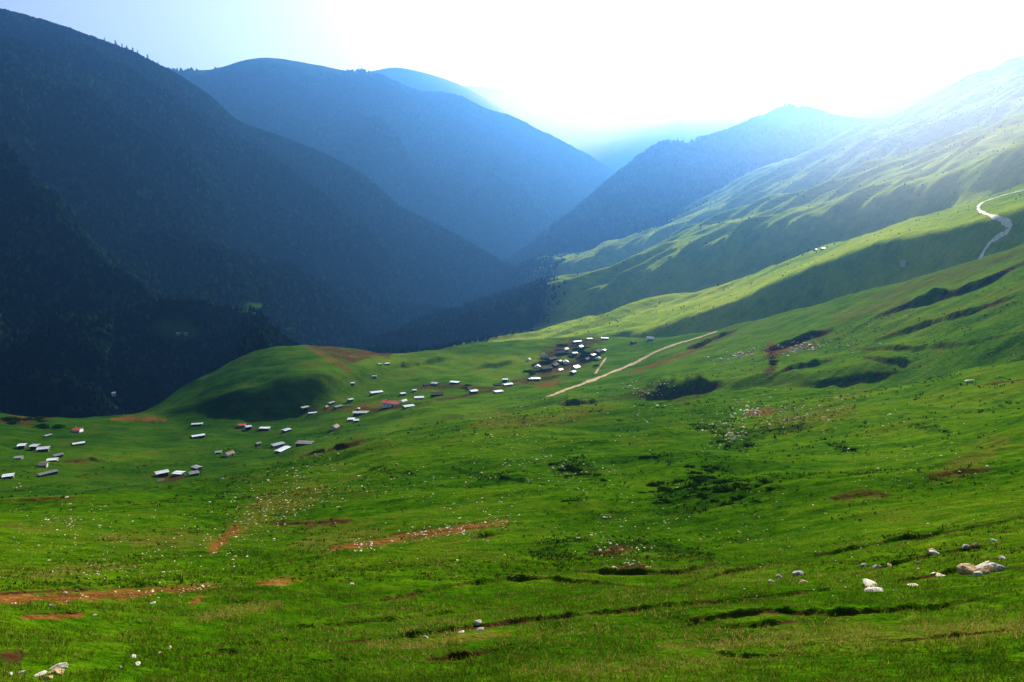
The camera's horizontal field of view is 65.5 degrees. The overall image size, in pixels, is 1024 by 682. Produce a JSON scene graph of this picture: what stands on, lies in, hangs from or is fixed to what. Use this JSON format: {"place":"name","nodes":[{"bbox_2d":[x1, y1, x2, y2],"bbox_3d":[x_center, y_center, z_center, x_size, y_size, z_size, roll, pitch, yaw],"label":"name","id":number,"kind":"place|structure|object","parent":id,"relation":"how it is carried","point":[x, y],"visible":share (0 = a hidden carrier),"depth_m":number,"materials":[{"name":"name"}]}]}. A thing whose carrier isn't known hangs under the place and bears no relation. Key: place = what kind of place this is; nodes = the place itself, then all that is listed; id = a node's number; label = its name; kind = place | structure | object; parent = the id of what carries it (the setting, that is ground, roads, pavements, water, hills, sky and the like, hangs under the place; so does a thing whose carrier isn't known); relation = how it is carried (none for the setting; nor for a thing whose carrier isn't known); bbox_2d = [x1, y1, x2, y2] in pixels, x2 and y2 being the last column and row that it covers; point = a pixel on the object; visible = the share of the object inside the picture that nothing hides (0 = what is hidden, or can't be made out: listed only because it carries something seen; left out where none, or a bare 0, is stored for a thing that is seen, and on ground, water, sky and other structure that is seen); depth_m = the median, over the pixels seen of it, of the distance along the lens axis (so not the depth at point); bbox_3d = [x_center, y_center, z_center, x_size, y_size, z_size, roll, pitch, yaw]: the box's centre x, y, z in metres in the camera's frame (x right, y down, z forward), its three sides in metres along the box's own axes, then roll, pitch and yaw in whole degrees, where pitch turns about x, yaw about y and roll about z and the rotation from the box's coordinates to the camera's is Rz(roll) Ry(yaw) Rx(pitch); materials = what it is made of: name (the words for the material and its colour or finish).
{"place":"outdoors","nodes":[
{"label":"outdoors","id":0,"kind":"place"},
{"bbox_2d":[0,33,502,417],"bbox_3d":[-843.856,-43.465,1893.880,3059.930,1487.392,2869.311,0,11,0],"label":"forested mountain","id":1,"kind":"structure","parent":0,"point":[76,299],"depth_m":964.35,"materials":[{"name":"green plant"}]},
{"bbox_2d":[0,8,514,417],"bbox_3d":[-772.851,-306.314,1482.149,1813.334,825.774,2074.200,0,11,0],"label":"mountain forest","id":2,"kind":"object","parent":1,"relation":"on","point":[38,39],"visible":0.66,"depth_m":1492.56,"materials":[{"name":"green plant"}]},
{"bbox_2d":[189,58,598,260],"bbox_3d":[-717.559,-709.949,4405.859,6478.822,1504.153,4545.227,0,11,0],"label":"blue mountain","id":3,"kind":"structure","parent":0,"point":[292,69],"depth_m":3408.11,"materials":[{"name":"blue plant"}]},
{"bbox_2d":[168,62,615,261],"bbox_3d":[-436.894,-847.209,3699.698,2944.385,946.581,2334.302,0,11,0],"label":"valley forest","id":4,"kind":"object","parent":3,"relation":"on","point":[418,104],"visible":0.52,"depth_m":3525.90,"materials":[{"name":"green plant"}]},
{"bbox_2d":[367,67,514,117],"bbox_3d":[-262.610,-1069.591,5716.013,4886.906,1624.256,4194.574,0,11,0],"label":"hazy mountain","id":5,"kind":"structure","parent":0,"point":[420,81],"depth_m":5124.25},
{"bbox_2d":[0,243,1023,681],"bbox_3d":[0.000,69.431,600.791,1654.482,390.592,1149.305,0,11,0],"label":"meadow","id":6,"kind":"structure","parent":0,"point":[274,389],"depth_m":91.21,"materials":[{"name":"green plant"}]},
{"bbox_2d":[1,473,14,478],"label":"stone hut","id":7,"kind":"object","parent":6,"relation":"on","point":[10,475],"visible":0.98,"depth_m":302.41,"materials":[{"name":"metal"}]},
{"bbox_2d":[1,416,17,419],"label":"shrub","id":8,"kind":"object","parent":6,"relation":"on","point":[9,418],"visible":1,"depth_m":464.55,"materials":[{"name":"green plant"}]},
{"bbox_2d":[7,420,19,424],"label":"shrub","id":9,"kind":"object","parent":6,"relation":"on","point":[11,422],"visible":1,"depth_m":459.69,"materials":[{"name":"green plant"}]},
{"bbox_2d":[17,443,26,448],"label":"hut","id":10,"kind":"object","parent":6,"relation":"on","point":[22,446],"visible":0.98,"depth_m":388.30,"materials":[{"name":"metal"}]},
{"bbox_2d":[29,444,39,449],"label":"hut","id":11,"kind":"object","parent":6,"relation":"on","point":[33,446],"visible":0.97,"depth_m":387.44,"materials":[{"name":"metal"}]},
{"bbox_2d":[33,670,46,676],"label":"rock","id":12,"kind":"object","parent":6,"relation":"on","point":[44,672],"visible":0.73,"depth_m":12.35,"materials":[{"name":"stone"}]},
{"bbox_2d":[32,423,49,426],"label":"shrub","id":13,"kind":"object","parent":6,"relation":"on","point":[41,424],"visible":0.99,"depth_m":452.07,"materials":[{"name":"green plant"}]},
{"bbox_2d":[36,446,49,451],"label":"hut","id":14,"kind":"object","parent":6,"relation":"on","point":[43,449],"visible":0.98,"depth_m":383.20,"materials":[{"name":"metal"}]},
{"bbox_2d":[38,462,48,467],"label":"tan hut","id":15,"kind":"object","parent":6,"relation":"on","point":[43,464],"visible":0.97,"depth_m":329.41,"materials":[{"name":"white paint"}]},
{"bbox_2d":[37,469,57,476],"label":"grey long hut","id":16,"kind":"object","parent":6,"relation":"on","point":[50,472],"visible":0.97,"depth_m":312.58,"materials":[{"name":"metal"}]},
{"bbox_2d":[44,676,52,679],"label":"rock","id":17,"kind":"object","parent":6,"relation":"on","point":[47,678],"visible":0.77,"depth_m":12.19,"materials":[{"name":"beige stone"}]},
{"bbox_2d":[46,457,58,461],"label":"stone hut","id":18,"kind":"object","parent":6,"relation":"on","point":[51,459],"visible":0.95,"depth_m":346.86,"materials":[{"name":"metal"}]},
{"bbox_2d":[48,668,64,674],"bbox_3d":[-7.263,5.275,12.635,0.301,0.140,0.156,-4,12,-17],"label":"rock","id":19,"kind":"object","parent":6,"relation":"on","point":[58,670],"visible":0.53,"depth_m":12.62,"materials":[{"name":"beige stone"}]},
{"bbox_2d":[49,662,67,668],"bbox_3d":[-7.458,5.368,13.072,0.154,0.130,0.319,9,14,37],"label":"rock","id":20,"kind":"object","parent":6,"relation":"on","point":[63,665],"visible":0.59,"depth_m":13.08,"materials":[{"name":"stone"}]},
{"bbox_2d":[51,424,65,428],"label":"shrub","id":21,"kind":"object","parent":6,"relation":"on","point":[55,426],"visible":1,"depth_m":448.61,"materials":[{"name":"green plant"}]},
{"bbox_2d":[53,453,63,457],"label":"grey small hut","id":22,"kind":"object","parent":6,"relation":"on","point":[57,455],"visible":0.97,"depth_m":360.83,"materials":[{"name":"metal"}]},
{"bbox_2d":[72,426,82,431],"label":"red roofed house","id":23,"kind":"structure","parent":6,"relation":"on","point":[77,429],"depth_m":442.09,"materials":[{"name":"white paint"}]},
{"bbox_2d":[72,441,84,445],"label":"long hut","id":24,"kind":"object","parent":6,"relation":"on","point":[80,443],"visible":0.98,"depth_m":405.57,"materials":[{"name":"metal"}]},
{"bbox_2d":[155,469,168,476],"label":"hut","id":25,"kind":"object","parent":6,"relation":"on","point":[162,473],"visible":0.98,"depth_m":312.40,"materials":[{"name":"metal"}]},
{"bbox_2d":[172,471,185,476],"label":"stone hut","id":26,"kind":"object","parent":6,"relation":"on","point":[177,473],"visible":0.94,"depth_m":314.14,"materials":[{"name":"metal"}]},
{"bbox_2d":[188,470,199,475],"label":"grey small hut","id":27,"kind":"object","parent":6,"relation":"on","point":[194,473],"visible":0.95,"depth_m":294.44,"materials":[{"name":"metal"}]},
{"bbox_2d":[191,465,202,469],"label":"stone hut","id":28,"kind":"object","parent":6,"relation":"on","point":[196,467],"visible":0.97,"depth_m":327.84,"materials":[{"name":"metal"}]},
{"bbox_2d":[191,423,202,425],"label":"long hut","id":29,"kind":"object","parent":6,"relation":"on","point":[196,424],"visible":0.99,"depth_m":460.62,"materials":[{"name":"metal"}]},
{"bbox_2d":[191,434,204,437],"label":"long hut","id":30,"kind":"object","parent":6,"relation":"on","point":[199,436],"visible":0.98,"depth_m":433.23,"materials":[{"name":"metal"}]},
{"bbox_2d":[224,450,235,456],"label":"tan hut","id":31,"kind":"object","parent":6,"relation":"on","point":[229,453],"visible":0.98,"depth_m":356.40,"materials":[{"name":"white paint"}]},
{"bbox_2d":[237,422,246,427],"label":"red roofed house","id":32,"kind":"structure","parent":6,"relation":"on","point":[241,425],"depth_m":461.47,"materials":[{"name":"white paint"}]},
{"bbox_2d":[245,425,251,429],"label":"hut","id":33,"kind":"object","parent":6,"relation":"on","point":[248,427],"visible":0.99,"depth_m":457.44,"materials":[{"name":"metal"}]},
{"bbox_2d":[259,427,270,430],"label":"long hut","id":34,"kind":"object","parent":6,"relation":"on","point":[265,428],"visible":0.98,"depth_m":456.37,"materials":[{"name":"metal"}]},
{"bbox_2d":[270,441,284,447],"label":"grey hut","id":35,"kind":"object","parent":6,"relation":"on","point":[278,444],"visible":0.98,"depth_m":376.29,"materials":[{"name":"metal"}]},
{"bbox_2d":[275,446,290,452],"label":"long hut","id":36,"kind":"object","parent":6,"relation":"on","point":[281,449],"visible":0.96,"depth_m":361.73,"materials":[{"name":"metal"}]},
{"bbox_2d":[282,428,290,432],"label":"stone hut","id":37,"kind":"object","parent":6,"relation":"on","point":[285,430],"visible":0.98,"depth_m":437.39,"materials":[{"name":"metal"}]},
{"bbox_2d":[295,440,313,446],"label":"grey long hut","id":38,"kind":"object","parent":6,"relation":"on","point":[298,443],"visible":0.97,"depth_m":359.98,"materials":[{"name":"metal"}]},
{"bbox_2d":[300,405,309,410],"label":"grey small hut","id":39,"kind":"object","parent":6,"relation":"on","point":[302,408],"visible":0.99,"depth_m":485.73,"materials":[{"name":"metal"}]},
{"bbox_2d":[330,423,339,429],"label":"tan hut","id":40,"kind":"object","parent":6,"relation":"on","point":[335,426],"visible":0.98,"depth_m":401.71,"materials":[{"name":"white paint"}]},
{"bbox_2d":[353,411,368,416],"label":"grey long hut","id":41,"kind":"object","parent":6,"relation":"on","point":[356,413],"visible":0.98,"depth_m":440.10,"materials":[{"name":"metal"}]},
{"bbox_2d":[370,390,382,394],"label":"long hut","id":42,"kind":"object","parent":6,"relation":"on","point":[375,392],"visible":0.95,"depth_m":512.24,"materials":[{"name":"metal"}]},
{"bbox_2d":[381,398,401,407],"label":"red roofed barn","id":43,"kind":"structure","parent":6,"relation":"on","point":[388,403],"depth_m":439.68,"materials":[{"name":"white paint"}]},
{"bbox_2d":[402,404,414,408],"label":"long hut","id":44,"kind":"object","parent":6,"relation":"on","point":[407,406],"visible":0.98,"depth_m":420.22,"materials":[{"name":"metal"}]},
{"bbox_2d":[414,396,423,399],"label":"stone hut","id":45,"kind":"object","parent":6,"relation":"on","point":[418,397],"visible":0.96,"depth_m":449.54,"materials":[{"name":"metal"}]},
{"bbox_2d":[430,392,443,396],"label":"dark hut","id":46,"kind":"object","parent":6,"relation":"on","point":[433,394],"visible":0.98,"depth_m":457.33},
{"bbox_2d":[450,381,459,383],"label":"long hut","id":47,"kind":"object","parent":6,"relation":"on","point":[454,382],"visible":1,"depth_m":516.74,"materials":[{"name":"metal"}]},
{"bbox_2d":[469,389,477,393],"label":"stone hut","id":48,"kind":"object","parent":6,"relation":"on","point":[473,391],"visible":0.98,"depth_m":458.67,"materials":[{"name":"metal"}]},
{"bbox_2d":[474,620,481,624],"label":"rock","id":49,"kind":"object","parent":6,"relation":"on","point":[477,622],"visible":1,"depth_m":19.25,"materials":[{"name":"stone"}]},
{"bbox_2d":[0,298,1016,609],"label":"scattered pebbles","id":50,"kind":"object","parent":6,"relation":"on","point":[498,476],"visible":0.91,"depth_m":95.64,"materials":[{"name":"stone"}]},
{"bbox_2d":[530,377,540,380],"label":"stone hut","id":51,"kind":"object","parent":6,"relation":"on","point":[535,378],"visible":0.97,"depth_m":528.17,"materials":[{"name":"metal"}]},
{"bbox_2d":[539,366,552,370],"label":"dark hut","id":52,"kind":"object","parent":6,"relation":"on","point":[545,368],"visible":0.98,"depth_m":567.45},
{"bbox_2d":[547,356,556,360],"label":"dark hut","id":53,"kind":"object","parent":6,"relation":"on","point":[552,358],"visible":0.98,"depth_m":600.75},
{"bbox_2d":[550,362,558,367],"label":"dark hut","id":54,"kind":"object","parent":6,"relation":"on","point":[554,365],"visible":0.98,"depth_m":580.54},
{"bbox_2d":[571,365,580,369],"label":"white house","id":55,"kind":"structure","parent":6,"relation":"on","point":[574,367],"depth_m":560.91,"materials":[{"name":"paint"}]},
{"bbox_2d":[657,485,672,489],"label":"shrub","id":56,"kind":"object","parent":6,"relation":"on","point":[663,487],"visible":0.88,"depth_m":77.96,"materials":[{"name":"green plant"}]},
{"bbox_2d":[662,489,674,492],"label":"shrub","id":57,"kind":"object","parent":6,"relation":"on","point":[669,490],"visible":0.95,"depth_m":72.49,"materials":[{"name":"green plant"}]},
{"bbox_2d":[671,479,684,482],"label":"shrub","id":58,"kind":"object","parent":6,"relation":"on","point":[677,480],"visible":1,"depth_m":83.29,"materials":[{"name":"green plant"}]},
{"bbox_2d":[681,464,694,467],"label":"shrub","id":59,"kind":"object","parent":6,"relation":"on","point":[688,465],"visible":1,"depth_m":96.62,"materials":[{"name":"green plant"}]},
{"bbox_2d":[683,483,701,486],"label":"shrub","id":60,"kind":"object","parent":6,"relation":"on","point":[692,484],"visible":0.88,"depth_m":79.14,"materials":[{"name":"green plant"}]},
{"bbox_2d":[687,471,703,474],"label":"shrub","id":61,"kind":"object","parent":6,"relation":"on","point":[694,472],"visible":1,"depth_m":87.98,"materials":[{"name":"green plant"}]},
{"bbox_2d":[693,478,707,481],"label":"shrub","id":62,"kind":"object","parent":6,"relation":"on","point":[699,479],"visible":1,"depth_m":82.60,"materials":[{"name":"green plant"}]},
{"bbox_2d":[693,492,708,496],"bbox_3d":[15.486,12.554,64.849,1.642,0.284,0.896,1,11,6],"label":"shrub","id":63,"kind":"object","parent":6,"relation":"on","point":[701,494],"visible":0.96,"depth_m":64.86,"materials":[{"name":"green plant"}]},
{"bbox_2d":[696,487,710,490],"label":"shrub","id":64,"kind":"object","parent":6,"relation":"on","point":[704,488],"visible":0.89,"depth_m":66.72,"materials":[{"name":"green plant"}]},
{"bbox_2d":[715,502,734,506],"bbox_3d":[16.331,12.490,60.889,1.766,0.278,0.877,-1,11,-5],"label":"shrub","id":65,"kind":"object","parent":6,"relation":"on","point":[724,504],"visible":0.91,"depth_m":60.94,"materials":[{"name":"green plant"}]},
{"bbox_2d":[717,479,734,483],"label":"shrub","id":66,"kind":"object","parent":6,"relation":"on","point":[724,481],"visible":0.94,"depth_m":71.58,"materials":[{"name":"green plant"}]},
{"bbox_2d":[722,487,735,491],"bbox_3d":[17.733,12.088,64.604,1.515,0.273,0.849,2,12,12],"label":"shrub","id":67,"kind":"object","parent":6,"relation":"on","point":[729,489],"visible":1,"depth_m":64.62,"materials":[{"name":"green plant"}]},
{"bbox_2d":[729,495,739,500],"bbox_3d":[17.450,12.318,62.136,1.111,0.284,0.882,3,12,16],"label":"shrub","id":68,"kind":"object","parent":6,"relation":"on","point":[733,498],"visible":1,"depth_m":62.14,"materials":[{"name":"green plant"}]},
{"bbox_2d":[749,499,764,502],"bbox_3d":[18.184,11.929,59.100,1.441,0.224,0.705,4,12,21],"label":"shrub","id":69,"kind":"object","parent":6,"relation":"on","point":[753,501],"visible":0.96,"depth_m":59.11,"materials":[{"name":"green plant"}]},
{"bbox_2d":[759,479,772,483],"bbox_3d":[20.500,11.339,64.000,1.382,0.319,0.992,2,11,8],"label":"shrub","id":70,"kind":"object","parent":6,"relation":"on","point":[765,481],"visible":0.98,"depth_m":64.00,"materials":[{"name":"green plant"}]},
{"bbox_2d":[764,486,775,490],"bbox_3d":[20.182,11.483,61.975,1.140,0.248,0.723,2,12,11],"label":"shrub","id":71,"kind":"object","parent":6,"relation":"on","point":[768,488],"visible":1,"depth_m":61.98,"materials":[{"name":"green plant"}]},
{"bbox_2d":[792,571,803,575],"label":"rock","id":72,"kind":"object","parent":6,"relation":"on","point":[796,573],"visible":0.61,"depth_m":26.30,"materials":[{"name":"grey stone"}]},
{"bbox_2d":[863,578,877,586],"bbox_3d":[9.400,6.386,20.821,0.420,0.117,0.621,10,14,-2],"label":"rock","id":73,"kind":"object","parent":6,"relation":"on","point":[869,582],"visible":0.65,"depth_m":20.85,"materials":[{"name":"stone"}]},
{"bbox_2d":[864,587,883,591],"bbox_3d":[9.071,6.261,19.975,0.511,0.091,0.299,-3,18,-8],"label":"rock","id":74,"kind":"object","parent":6,"relation":"on","point":[868,589],"visible":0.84,"depth_m":19.96,"materials":[{"name":"stone"}]},
{"bbox_2d":[900,260,906,266],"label":"white house","id":75,"kind":"structure","parent":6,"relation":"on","point":[903,263],"depth_m":548.83,"materials":[{"name":"paint"}]},
{"bbox_2d":[929,550,938,555],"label":"rock","id":76,"kind":"object","parent":6,"relation":"on","point":[933,552],"visible":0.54,"depth_m":27.67,"materials":[{"name":"stone"}]},
{"bbox_2d":[956,563,975,574],"bbox_3d":[13.159,6.628,22.899,0.404,0.408,0.821,-8,14,-36],"label":"rock","id":77,"kind":"object","parent":6,"relation":"on","point":[965,568],"visible":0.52,"depth_m":22.88,"materials":[{"name":"beige stone"}]},
{"bbox_2d":[962,544,969,549],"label":"rock","id":78,"kind":"object","parent":6,"relation":"on","point":[966,546],"visible":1,"depth_m":27.84,"materials":[{"name":"grey stone"}]},
{"bbox_2d":[973,571,982,576],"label":"rock","id":79,"kind":"object","parent":6,"relation":"on","point":[976,573],"visible":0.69,"depth_m":22.02,"materials":[{"name":"stone"}]},
{"bbox_2d":[973,567,990,574],"bbox_3d":[13.094,6.463,22.203,0.463,0.339,0.388,3,12,13],"label":"rock","id":80,"kind":"object","parent":6,"relation":"on","point":[984,570],"visible":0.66,"depth_m":22.13,"materials":[{"name":"beige stone"}]},
{"bbox_2d":[975,561,990,570],"bbox_3d":[13.455,6.412,22.572,0.645,0.338,0.471,-3,6,-21],"label":"rock","id":81,"kind":"object","parent":6,"relation":"on","point":[983,564],"visible":0.41,"depth_m":22.57,"materials":[{"name":"stone"}]},
{"bbox_2d":[986,562,999,571],"bbox_3d":[13.564,6.360,22.343,0.426,0.259,0.416,-4,12,-20],"label":"rock","id":82,"kind":"object","parent":6,"relation":"on","point":[991,566],"visible":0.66,"depth_m":22.27,"materials":[{"name":"stone"}]},
{"bbox_2d":[996,565,1005,570],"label":"rock","id":83,"kind":"object","parent":6,"relation":"on","point":[1000,567],"visible":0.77,"depth_m":22.12,"materials":[{"name":"grey stone"}]},
{"bbox_2d":[0,0,1023,112],"label":"sky","id":84,"kind":"structure","parent":0,"point":[603,56],"materials":[{"name":"white"}]},
{"bbox_2d":[464,86,602,135],"bbox_3d":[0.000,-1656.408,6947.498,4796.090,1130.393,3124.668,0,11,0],"label":"farthest ridge","id":85,"kind":"structure","parent":0,"point":[553,118],"depth_m":6711.81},
{"bbox_2d":[594,358,605,373],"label":"foot path","id":86,"kind":"structure","parent":0,"point":[598,368],"depth_m":549.63,"materials":[{"name":"beige soil"}]},
{"bbox_2d":[546,331,717,396],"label":"dirt track","id":87,"kind":"structure","parent":0,"point":[604,375],"depth_m":530.90,"materials":[{"name":"beige soil"}]},
{"bbox_2d":[513,106,824,264],"bbox_3d":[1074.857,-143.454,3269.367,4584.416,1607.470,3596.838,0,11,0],"label":"wooded ridge","id":88,"kind":"structure","parent":0,"point":[784,117],"depth_m":2576.52,"materials":[{"name":"blue plant"}]},
{"bbox_2d":[506,102,880,265],"bbox_3d":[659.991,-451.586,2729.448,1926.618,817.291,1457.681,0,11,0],"label":"ridge forest","id":89,"kind":"object","parent":88,"relation":"on","point":[817,119],"visible":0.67,"depth_m":2527.03,"materials":[{"name":"green plant"}]},
{"bbox_2d":[351,54,1023,352],"bbox_3d":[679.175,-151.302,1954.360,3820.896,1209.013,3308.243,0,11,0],"label":"grassy hillside","id":90,"kind":"structure","parent":0,"point":[857,261],"depth_m":1043.19,"materials":[{"name":"green plant"}]},
{"bbox_2d":[342,249,565,352],"bbox_3d":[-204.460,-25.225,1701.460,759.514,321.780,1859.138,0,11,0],"label":"spur woodland","id":91,"kind":"object","parent":90,"relation":"on","point":[466,308],"visible":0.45,"depth_m":1320.63,"materials":[{"name":"green plant"}]},
{"bbox_2d":[540,82,1023,333],"bbox_3d":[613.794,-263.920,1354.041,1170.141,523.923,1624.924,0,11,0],"label":"hillside bushes","id":92,"kind":"object","parent":90,"relation":"on","point":[808,206],"visible":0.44,"depth_m":1182.64,"materials":[{"name":"green plant"}]},
{"bbox_2d":[554,81,956,171],"bbox_3d":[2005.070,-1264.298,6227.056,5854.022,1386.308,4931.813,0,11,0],"label":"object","id":93,"kind":"structure","parent":0,"point":[616,139],"depth_m":5416.90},
{"bbox_2d":[977,190,1021,258],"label":"mountain road","id":94,"kind":"structure","parent":0,"point":[1006,222],"depth_m":483.97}
]}

